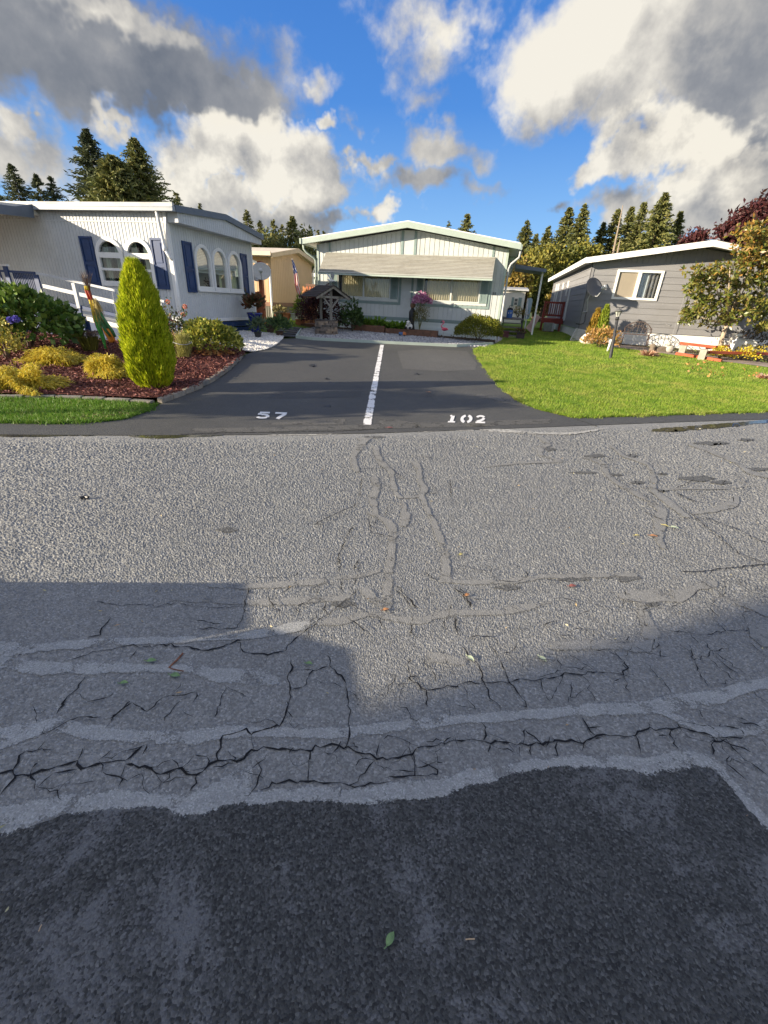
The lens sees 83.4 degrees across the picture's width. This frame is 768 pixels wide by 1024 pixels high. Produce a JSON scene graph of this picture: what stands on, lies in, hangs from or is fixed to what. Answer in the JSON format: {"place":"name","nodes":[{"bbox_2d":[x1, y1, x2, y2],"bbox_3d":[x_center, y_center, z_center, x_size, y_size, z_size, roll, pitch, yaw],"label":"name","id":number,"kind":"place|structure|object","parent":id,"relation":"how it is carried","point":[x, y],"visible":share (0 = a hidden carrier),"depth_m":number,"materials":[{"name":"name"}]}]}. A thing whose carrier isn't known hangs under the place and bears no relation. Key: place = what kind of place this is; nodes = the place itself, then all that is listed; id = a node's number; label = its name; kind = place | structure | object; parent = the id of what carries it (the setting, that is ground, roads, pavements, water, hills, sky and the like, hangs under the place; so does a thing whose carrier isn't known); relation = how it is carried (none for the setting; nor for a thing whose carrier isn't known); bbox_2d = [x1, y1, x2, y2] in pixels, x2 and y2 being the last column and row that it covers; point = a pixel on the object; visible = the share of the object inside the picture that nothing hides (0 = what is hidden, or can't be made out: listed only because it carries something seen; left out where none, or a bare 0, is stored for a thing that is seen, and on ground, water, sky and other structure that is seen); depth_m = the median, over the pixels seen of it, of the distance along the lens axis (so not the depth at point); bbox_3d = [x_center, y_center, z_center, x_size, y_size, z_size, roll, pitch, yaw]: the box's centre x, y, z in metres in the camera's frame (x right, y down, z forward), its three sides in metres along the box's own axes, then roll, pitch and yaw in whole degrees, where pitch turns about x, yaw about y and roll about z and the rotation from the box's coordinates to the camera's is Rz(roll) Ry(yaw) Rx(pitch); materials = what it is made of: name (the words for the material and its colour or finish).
{"place":"outdoors","nodes":[
{"label":"outdoors","id":0,"kind":"place"},
{"bbox_2d":[0,395,159,425],"bbox_3d":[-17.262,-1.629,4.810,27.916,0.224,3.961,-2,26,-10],"label":"side lawn","id":1,"kind":"structure","parent":0,"point":[89,408],"depth_m":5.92,"materials":[{"name":"green plant"}]},
{"bbox_2d":[0,330,244,397],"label":"mulch bed","id":2,"kind":"object","parent":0,"point":[113,384],"visible":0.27,"depth_m":7.59,"materials":[{"name":"brown plant"}]},
{"bbox_2d":[0,316,28,357],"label":"shrub","id":3,"kind":"object","parent":2,"relation":"on","point":[14,341],"visible":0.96,"depth_m":8.21,"materials":[{"name":"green plant"}]},
{"bbox_2d":[0,362,74,395],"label":"thread cypress","id":4,"kind":"object","parent":2,"relation":"on","point":[24,380],"visible":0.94,"depth_m":6.57,"materials":[{"name":"yellow plant"}]},
{"bbox_2d":[0,280,85,347],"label":"hydrangea","id":5,"kind":"object","parent":2,"relation":"on","point":[20,302],"visible":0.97,"depth_m":8.77,"materials":[{"name":"green plant"}]},
{"bbox_2d":[9,344,85,367],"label":"thread cypress","id":6,"kind":"object","parent":2,"relation":"on","point":[48,355],"visible":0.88,"depth_m":8.00,"materials":[{"name":"yellow plant"}]},
{"bbox_2d":[68,329,104,351],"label":"ornamental grass","id":7,"kind":"object","parent":2,"relation":"on","point":[88,341],"depth_m":9.54,"materials":[{"name":"green plant"}]},
{"bbox_2d":[0,264,180,341],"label":"access ramp","id":8,"kind":"structure","parent":2,"relation":"on","point":[85,311],"depth_m":10.86,"materials":[{"name":"white wood"}]},
{"bbox_2d":[78,270,115,353],"bbox_3d":[-6.046,-4.205,9.178,0.618,1.693,0.258,8,26,11],"label":"garden banner","id":9,"kind":"object","parent":2,"relation":"on","point":[102,325],"visible":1,"depth_m":9.15,"materials":[{"name":"fabric"}]},
{"bbox_2d":[82,352,128,379],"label":"thread cypress","id":10,"kind":"object","parent":2,"relation":"on","point":[109,366],"visible":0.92,"depth_m":7.51,"materials":[{"name":"yellow plant"}]},
{"bbox_2d":[113,256,176,387],"bbox_3d":[-3.793,-2.913,6.782,0.856,1.965,0.819,-7,28,-19],"label":"golden cypress","id":11,"kind":"object","parent":2,"relation":"on","point":[146,338],"visible":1,"depth_m":6.59,"materials":[{"name":"green plant"}]},
{"bbox_2d":[161,297,187,348],"bbox_3d":[-4.796,-4.242,9.801,0.770,1.172,0.746,-15,31,-33],"label":"rose bush","id":12,"kind":"object","parent":2,"relation":"on","point":[178,321],"visible":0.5,"depth_m":9.79,"materials":[{"name":"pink plant"}]},
{"bbox_2d":[173,330,194,358],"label":"feathery plant","id":13,"kind":"object","parent":2,"relation":"on","point":[183,349],"visible":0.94,"depth_m":9.18,"materials":[{"name":"yellow plant"}]},
{"bbox_2d":[180,316,246,350],"bbox_3d":[-4.001,-4.063,9.982,1.546,0.856,1.459,8,26,11],"label":"variegated shrub","id":14,"kind":"object","parent":2,"relation":"on","point":[199,329],"visible":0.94,"depth_m":9.69,"materials":[{"name":"green plant"}]},
{"bbox_2d":[246,317,307,332],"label":"back yard","id":15,"kind":"structure","parent":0,"point":[282,327],"depth_m":16.98,"materials":[{"name":"green plant"}]},
{"bbox_2d":[257,261,266,322],"bbox_3d":[-4.788,-8.484,16.895,0.180,2.350,0.200,8,26,11],"label":"fence post","id":16,"kind":"object","parent":15,"relation":"on","point":[262,292],"visible":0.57,"depth_m":16.80,"materials":[{"name":"orange wood"}]},
{"bbox_2d":[253,262,270,279],"bbox_3d":[-4.684,-9.068,16.206,0.666,0.602,0.686,8,26,11],"label":"satellite dish","id":17,"kind":"object","parent":16,"relation":"attached to","point":[261,271],"visible":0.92,"depth_m":16.36,"materials":[{"name":"grey metal"}]},
{"bbox_2d":[252,247,314,317],"bbox_3d":[-11.620,-13.421,24.876,14.340,3.430,6.277,8,26,11],"label":"shed","id":18,"kind":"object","parent":15,"relation":"on","point":[279,285],"visible":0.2,"depth_m":22.42,"materials":[{"name":"beige wood"}]},
{"bbox_2d":[276,327,302,336],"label":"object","id":19,"kind":"structure","parent":15,"relation":"on","point":[291,332],"depth_m":15.08,"materials":[{"name":"stone"}]},
{"bbox_2d":[265,313,292,335],"bbox_3d":[-3.424,-6.153,14.138,0.991,0.694,0.840,8,26,11],"label":"potted plant","id":20,"kind":"object","parent":19,"relation":"on","point":[279,320],"visible":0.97,"depth_m":14.04,"materials":[{"name":"plant"}]},
{"bbox_2d":[12,313,737,422],"bbox_3d":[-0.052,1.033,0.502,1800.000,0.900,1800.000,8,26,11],"label":"terrain","id":21,"kind":"structure","parent":0,"point":[155,399],"depth_m":6.87,"materials":[{"name":"brown soil"}]},
{"bbox_2d":[0,162,34,200],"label":"conifer tree","id":22,"kind":"object","parent":21,"relation":"on","point":[16,185],"visible":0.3,"depth_m":51.68,"materials":[{"name":"green plant"}]},
{"bbox_2d":[27,173,53,200],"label":"conifer tree","id":23,"kind":"object","parent":21,"relation":"on","point":[36,183],"visible":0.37,"depth_m":51.39,"materials":[{"name":"green plant"}]},
{"bbox_2d":[43,175,66,200],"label":"conifer tree","id":24,"kind":"object","parent":21,"relation":"on","point":[56,196],"visible":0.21,"depth_m":53.02,"materials":[{"name":"green plant"}]},
{"bbox_2d":[57,128,103,201],"bbox_3d":[-25.448,-26.576,39.413,12.312,13.512,12.167,13,28,21],"label":"conifer tree","id":25,"kind":"object","parent":21,"relation":"on","point":[86,161],"visible":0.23,"depth_m":37.05,"materials":[{"name":"green plant"}]},
{"bbox_2d":[74,152,157,201],"bbox_3d":[-22.466,-24.287,37.668,9.321,11.194,9.057,8,26,11],"label":"conifer tree","id":26,"kind":"object","parent":21,"relation":"on","point":[111,170],"visible":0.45,"depth_m":35.10,"materials":[{"name":"green plant"}]},
{"bbox_2d":[0,201,263,330],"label":"mobile home","id":27,"kind":"object","parent":21,"relation":"on","point":[198,262],"visible":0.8,"depth_m":11.97,"materials":[{"name":"white metal"}]},
{"bbox_2d":[95,237,143,285],"bbox_3d":[-7.374,-6.940,12.020,1.000,1.400,0.650,8,26,11],"label":"window","id":28,"kind":"structure","parent":27,"relation":"in","point":[117,254],"depth_m":11.84,"materials":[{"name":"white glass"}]},
{"bbox_2d":[124,237,156,287],"bbox_3d":[-6.489,-6.812,11.850,1.000,1.400,0.650,8,26,11],"label":"window","id":29,"kind":"structure","parent":27,"relation":"in","point":[145,254],"depth_m":11.52,"materials":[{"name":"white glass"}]},
{"bbox_2d":[193,244,214,290],"bbox_3d":[-5.560,-7.157,12.655,0.650,1.400,0.900,8,26,11],"label":"window","id":30,"kind":"structure","parent":27,"relation":"in","point":[197,248],"depth_m":12.60,"materials":[{"name":"white glass"}]},
{"bbox_2d":[197,248,229,291],"bbox_3d":[-5.363,-7.515,13.412,0.650,1.400,0.900,8,26,11],"label":"window","id":31,"kind":"structure","parent":27,"relation":"in","point":[204,278],"depth_m":13.48,"materials":[{"name":"white glass"}]},
{"bbox_2d":[215,251,243,291],"bbox_3d":[-5.166,-7.873,14.169,0.650,1.400,0.900,8,26,11],"label":"window","id":32,"kind":"structure","parent":27,"relation":"in","point":[232,279],"depth_m":14.26,"materials":[{"name":"white glass"}]},
{"bbox_2d":[101,137,182,204],"bbox_3d":[-20.861,-25.705,38.914,13.884,12.800,13.594,-19,33,-37],"label":"conifer tree","id":33,"kind":"object","parent":21,"relation":"on","point":[137,159],"visible":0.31,"depth_m":36.67,"materials":[{"name":"green plant"}]},
{"bbox_2d":[251,226,293,247],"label":"broadleaf tree","id":34,"kind":"object","parent":21,"relation":"on","point":[271,241],"visible":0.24,"depth_m":45.54,"materials":[{"name":"green plant"}]},
{"bbox_2d":[277,216,314,272],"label":"conifer tree","id":35,"kind":"object","parent":21,"relation":"on","point":[291,226],"visible":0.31,"depth_m":45.18,"materials":[{"name":"green plant"}]},
{"bbox_2d":[287,216,316,270],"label":"broadleaf tree","id":36,"kind":"object","parent":21,"relation":"on","point":[303,234],"visible":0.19,"depth_m":42.96,"materials":[{"name":"green plant"}]},
{"bbox_2d":[299,220,546,339],"bbox_3d":[2.975,-11.558,22.456,9.450,3.920,15.297,8,26,11],"label":"mobile home","id":37,"kind":"object","parent":21,"relation":"on","point":[389,271],"visible":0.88,"depth_m":16.29,"materials":[{"name":"white"}]},
{"bbox_2d":[337,275,396,301],"bbox_3d":[-0.744,-9.089,17.186,2.740,1.350,0.530,8,26,11],"label":"window","id":38,"kind":"structure","parent":37,"relation":"in","point":[361,287],"depth_m":17.11,"materials":[{"name":"glass"}]},
{"bbox_2d":[423,278,485,305],"bbox_3d":[2.616,-8.605,16.540,2.730,1.350,0.530,8,26,11],"label":"window","id":39,"kind":"structure","parent":37,"relation":"in","point":[445,291],"depth_m":16.47,"materials":[{"name":"glass"}]},
{"bbox_2d":[0,419,767,828],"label":"road surface","id":40,"kind":"object","parent":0,"point":[134,533],"visible":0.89,"depth_m":2.55,"materials":[{"name":"grey asphalt"}]},
{"bbox_2d":[0,764,767,1023],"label":"asphalt patch","id":41,"kind":"object","parent":40,"relation":"on","point":[581,895],"visible":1,"depth_m":1.22,"materials":[{"name":"black asphalt"}]},
{"bbox_2d":[0,619,767,836],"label":"crack sealant","id":42,"kind":"object","parent":40,"relation":"on","point":[225,790],"visible":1,"depth_m":1.68,"materials":[{"name":"grey asphalt"}]},
{"bbox_2d":[0,421,767,799],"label":"pavement cracks","id":43,"kind":"object","parent":40,"relation":"on","point":[78,765],"visible":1,"depth_m":1.79,"materials":[{"name":"black asphalt"}]},
{"bbox_2d":[0,420,767,438],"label":"puddle","id":44,"kind":"object","parent":40,"relation":"on","point":[676,429],"visible":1,"depth_m":6.56,"materials":[{"name":"liquid"}]},
{"bbox_2d":[268,428,603,435],"bbox_3d":[0.916,-1.107,5.914,4.931,0.001,0.390,-2,26,-10],"label":"seam crust","id":45,"kind":"object","parent":40,"relation":"on","point":[515,431],"visible":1,"depth_m":6.06},
{"bbox_2d":[169,435,767,665],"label":"crack sealant","id":46,"kind":"object","parent":40,"relation":"on","point":[652,633],"visible":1,"depth_m":2.64,"materials":[{"name":"grey asphalt"}]},
{"bbox_2d":[215,436,767,607],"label":"pavement stains","id":47,"kind":"object","parent":40,"relation":"on","point":[345,603],"visible":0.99,"depth_m":4.46,"materials":[{"name":"grey asphalt"}]},
{"bbox_2d":[0,338,767,434],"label":"driveway","id":48,"kind":"structure","parent":0,"point":[241,390],"depth_m":7.26,"materials":[{"name":"grey asphalt"}]},
{"bbox_2d":[266,385,364,398],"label":"driveway repair","id":49,"kind":"structure","parent":48,"relation":"on","point":[314,391],"depth_m":7.67,"materials":[{"name":"grey asphalt"}]},
{"bbox_2d":[192,394,551,431],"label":"driveway dust","id":50,"kind":"object","parent":48,"relation":"on","point":[397,423],"visible":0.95,"depth_m":6.04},
{"bbox_2d":[363,345,383,424],"bbox_3d":[-0.150,-3.266,9.849,0.156,0.328,8.720,3,26,0],"label":"parking line","id":51,"kind":"object","parent":48,"relation":"on","point":[370,406],"visible":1,"depth_m":7.78,"materials":[{"name":"paint"}]},
{"bbox_2d":[397,349,476,370],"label":"driveway repair","id":52,"kind":"structure","parent":48,"relation":"on","point":[438,360],"depth_m":11.56,"materials":[{"name":"grey asphalt"}]},
{"bbox_2d":[0,0,767,251],"label":"sky","id":53,"kind":"structure","parent":0,"point":[333,116],"materials":[{"name":"blue"}]},
{"bbox_2d":[299,327,493,346],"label":"gravel","id":54,"kind":"structure","parent":0,"point":[344,334],"depth_m":15.36,"materials":[{"name":"grey gravel"}]},
{"bbox_2d":[295,282,348,326],"bbox_3d":[-2.423,-7.726,16.200,2.272,1.623,1.334,8,26,11],"label":"japanese maple","id":55,"kind":"object","parent":54,"relation":"on","point":[312,303],"visible":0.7,"depth_m":16.06,"materials":[{"name":"red plant"}]},
{"bbox_2d":[300,285,351,334],"bbox_3d":[-2.026,-7.062,15.087,1.483,1.565,1.000,-19,33,-37],"label":"wishing well","id":56,"kind":"object","parent":54,"relation":"on","point":[326,326],"visible":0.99,"depth_m":14.91,"materials":[{"name":"stone"}]},
{"bbox_2d":[338,296,364,330],"bbox_3d":[-1.294,-7.501,16.263,1.260,1.265,1.064,8,26,11],"label":"broadleaf shrub","id":57,"kind":"object","parent":54,"relation":"on","point":[354,314],"visible":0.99,"depth_m":16.16,"materials":[{"name":"green plant"}]},
{"bbox_2d":[296,328,492,346],"bbox_3d":[0.264,-5.853,14.601,7.035,0.227,2.349,5,26,5],"label":"gravel border","id":58,"kind":"object","parent":54,"relation":"on","point":[378,341],"visible":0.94,"depth_m":14.00,"materials":[{"name":"white stone"}]},
{"bbox_2d":[403,329,438,336],"bbox_3d":[1.403,-6.818,16.480,1.293,0.270,0.460,8,26,11],"label":"timber planter","id":59,"kind":"object","parent":54,"relation":"on","point":[426,333],"visible":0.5,"depth_m":16.26,"materials":[{"name":"wood"}]},
{"bbox_2d":[411,290,432,329],"bbox_3d":[1.345,-7.549,16.127,0.867,1.343,0.711,24,33,36],"label":"flowering plant","id":60,"kind":"object","parent":59,"relation":"in","point":[423,296],"visible":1,"depth_m":15.98,"materials":[{"name":"purple plant"}]},
{"bbox_2d":[454,313,503,340],"bbox_3d":[3.467,-6.737,15.733,1.857,0.997,1.444,8,26,11],"label":"boxwood","id":61,"kind":"object","parent":54,"relation":"on","point":[468,325],"visible":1,"depth_m":15.42,"materials":[{"name":"green plant"}]},
{"bbox_2d":[338,327,494,341],"bbox_3d":[0.727,-7.073,17.064,7.250,0.154,0.750,8,26,11],"label":"soil strip","id":62,"kind":"object","parent":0,"point":[452,337],"visible":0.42,"depth_m":16.69,"materials":[{"name":"brown soil"}]},
{"bbox_2d":[354,324,385,332],"bbox_3d":[-0.579,-7.285,17.116,1.334,0.270,0.460,8,26,11],"label":"timber planter","id":63,"kind":"object","parent":62,"relation":"on","point":[374,328],"visible":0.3,"depth_m":16.88,"materials":[{"name":"wood"}]},
{"bbox_2d":[472,318,767,418],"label":"front lawn","id":64,"kind":"structure","parent":0,"point":[537,325],"depth_m":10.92,"materials":[{"name":"green plant"}]},
{"bbox_2d":[499,287,528,322],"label":"garden shed","id":65,"kind":"structure","parent":64,"relation":"on","point":[515,296],"depth_m":31.24,"materials":[{"name":"grey metal"}]},
{"bbox_2d":[502,298,527,336],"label":"porch steps","id":66,"kind":"structure","parent":64,"relation":"on","point":[515,318],"depth_m":18.86,"materials":[{"name":"grey wood"}]},
{"bbox_2d":[504,254,534,304],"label":"broadleaf tree","id":67,"kind":"object","parent":64,"relation":"on","point":[517,279],"visible":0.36,"depth_m":35.09,"materials":[{"name":"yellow plant"}]},
{"bbox_2d":[516,220,539,313],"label":"conifer tree","id":68,"kind":"object","parent":64,"relation":"on","point":[525,234],"visible":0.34,"depth_m":45.70,"materials":[{"name":"green plant"}]},
{"bbox_2d":[518,246,552,320],"bbox_3d":[12.986,-20.576,39.207,3.354,6.399,3.255,-9,28,-23],"label":"broadleaf tree","id":69,"kind":"object","parent":64,"relation":"on","point":[537,261],"visible":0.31,"depth_m":38.01,"materials":[{"name":"green plant"}]},
{"bbox_2d":[527,263,559,321],"bbox_3d":[14.099,-18.897,37.560,3.206,4.921,3.220,-1,26,-8],"label":"broadleaf tree","id":70,"kind":"object","parent":64,"relation":"on","point":[546,287],"visible":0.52,"depth_m":36.80,"materials":[{"name":"green plant"}]},
{"bbox_2d":[539,301,565,331],"bbox_3d":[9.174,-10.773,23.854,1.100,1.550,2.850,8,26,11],"label":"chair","id":71,"kind":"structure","parent":64,"relation":"on","point":[559,321],"depth_m":22.58,"materials":[{"name":"paint"}]},
{"bbox_2d":[531,207,576,314],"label":"conifer tree","id":72,"kind":"object","parent":64,"relation":"on","point":[566,220],"visible":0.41,"depth_m":46.09,"materials":[{"name":"green plant"}]},
{"bbox_2d":[537,237,573,314],"bbox_3d":[15.366,-21.470,40.298,4.222,7.266,3.163,20,31,32],"label":"broadleaf tree","id":73,"kind":"object","parent":64,"relation":"on","point":[553,255],"visible":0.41,"depth_m":38.91,"materials":[{"name":"green plant"}]},
{"bbox_2d":[538,203,592,311],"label":"conifer tree","id":74,"kind":"object","parent":64,"relation":"on","point":[580,224],"visible":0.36,"depth_m":44.20,"materials":[{"name":"green plant"}]},
{"bbox_2d":[557,242,590,265],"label":"broadleaf tree","id":75,"kind":"object","parent":64,"relation":"on","point":[577,256],"visible":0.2,"depth_m":39.82,"materials":[{"name":"green plant"}]},
{"bbox_2d":[573,237,607,261],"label":"broadleaf tree","id":76,"kind":"object","parent":64,"relation":"on","point":[596,250],"visible":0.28,"depth_m":40.90,"materials":[{"name":"green plant"}]},
{"bbox_2d":[591,222,609,254],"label":"conifer tree","id":77,"kind":"object","parent":64,"relation":"on","point":[600,232],"visible":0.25,"depth_m":45.75,"materials":[{"name":"green plant"}]},
{"bbox_2d":[580,325,622,346],"bbox_3d":[8.229,-6.652,16.299,1.452,0.862,1.275,18,30,28],"label":"orange shrub","id":78,"kind":"object","parent":64,"relation":"on","point":[594,335],"visible":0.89,"depth_m":16.09,"materials":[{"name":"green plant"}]},
{"bbox_2d":[594,304,610,342],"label":"dwarf conifer","id":79,"kind":"object","parent":64,"relation":"on","point":[606,311],"visible":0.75,"depth_m":16.97,"materials":[{"name":"green plant"}]},
{"bbox_2d":[602,208,624,254],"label":"conifer tree","id":80,"kind":"object","parent":64,"relation":"on","point":[611,230],"visible":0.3,"depth_m":45.40,"materials":[{"name":"green plant"}]},
{"bbox_2d":[609,308,622,357],"bbox_3d":[7.187,-5.547,13.549,0.281,1.584,0.247,-8,28,-22],"label":"lamp post","id":81,"kind":"object","parent":64,"relation":"on","point":[618,311],"visible":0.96,"depth_m":13.43,"materials":[{"name":"grey metal"}]},
{"bbox_2d":[475,325,767,384],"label":"grass","id":82,"kind":"structure","parent":64,"relation":"on","point":[592,361],"depth_m":13.70,"materials":[{"name":"green plant"}]},
{"bbox_2d":[614,206,636,252],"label":"conifer tree","id":83,"kind":"object","parent":64,"relation":"on","point":[630,215],"visible":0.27,"depth_m":46.30,"materials":[{"name":"green plant"}]},
{"bbox_2d":[615,202,648,252],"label":"conifer tree","id":84,"kind":"object","parent":64,"relation":"on","point":[635,228],"visible":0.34,"depth_m":43.22,"materials":[{"name":"green plant"}]},
{"bbox_2d":[627,192,677,250],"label":"conifer tree","id":85,"kind":"object","parent":64,"relation":"on","point":[659,223],"visible":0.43,"depth_m":41.11,"materials":[{"name":"green plant"}]},
{"bbox_2d":[547,240,767,355],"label":"mobile home","id":86,"kind":"object","parent":64,"relation":"on","point":[644,285],"visible":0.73,"depth_m":17.38,"materials":[{"name":"grey"}]},
{"bbox_2d":[582,277,606,312],"bbox_3d":[8.461,-8.676,17.290,0.784,1.300,0.953,15,28,23],"label":"satellite dish","id":87,"kind":"object","parent":86,"relation":"attached to","point":[595,287],"visible":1,"depth_m":17.22,"materials":[{"name":"metal"}]},
{"bbox_2d":[611,269,664,300],"bbox_3d":[10.193,-9.178,17.463,1.700,1.060,0.555,8,26,11],"label":"window","id":88,"kind":"structure","parent":86,"relation":"in","point":[645,285],"depth_m":17.29,"materials":[{"name":"white metal"}]},
{"bbox_2d":[579,340,767,361],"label":"flower bed","id":89,"kind":"object","parent":64,"relation":"on","point":[759,360],"visible":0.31,"depth_m":16.88,"materials":[{"name":"soil"}]},
{"bbox_2d":[677,214,767,355],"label":"magnolia tree","id":90,"kind":"object","parent":89,"relation":"on","point":[728,316],"visible":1,"depth_m":14.75,"materials":[{"name":"green plant"}]},
{"bbox_2d":[711,327,767,350],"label":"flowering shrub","id":91,"kind":"object","parent":89,"relation":"on","point":[753,336],"visible":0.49,"depth_m":16.50,"materials":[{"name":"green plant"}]},
{"bbox_2d":[728,337,759,351],"bbox_3d":[13.782,-6.442,16.604,0.820,0.520,0.600,8,26,11],"label":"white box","id":92,"kind":"object","parent":89,"relation":"on","point":[743,341],"visible":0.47,"depth_m":16.36,"materials":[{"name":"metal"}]},
{"bbox_2d":[665,211,684,246],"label":"conifer tree","id":93,"kind":"object","parent":64,"relation":"on","point":[678,221],"visible":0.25,"depth_m":42.52,"materials":[{"name":"green plant"}]},
{"bbox_2d":[676,226,713,244],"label":"broadleaf tree","id":94,"kind":"object","parent":64,"relation":"on","point":[700,235],"visible":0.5,"depth_m":33.09,"materials":[{"name":"red plant"}]},
{"bbox_2d":[711,188,767,244],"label":"broadleaf tree","id":95,"kind":"object","parent":64,"relation":"on","point":[758,208],"visible":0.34,"depth_m":27.61,"materials":[{"name":"red plant"}]},
{"bbox_2d":[614,345,767,366],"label":"edging","id":96,"kind":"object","parent":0,"point":[735,360],"depth_m":15.65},
{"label":"white stone bed","id":97,"kind":"structure","parent":0,"visible":0},
{"bbox_2d":[203,330,283,351],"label":"white stones","id":98,"kind":"object","parent":97,"relation":"on","point":[266,340],"visible":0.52,"depth_m":12.88,"materials":[{"name":"white gravel"}]},
{"bbox_2d":[240,287,266,331],"bbox_3d":[-4.371,-6.755,14.432,0.888,1.373,0.766,0,26,-6],"label":"potted shrub","id":99,"kind":"object","parent":97,"relation":"on","point":[248,300],"visible":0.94,"depth_m":14.22,"materials":[{"name":"plant"}]},
{"bbox_2d":[246,311,266,336],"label":"potted plant","id":100,"kind":"object","parent":97,"relation":"on","point":[256,321],"visible":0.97,"depth_m":13.33,"materials":[{"name":"plant"}]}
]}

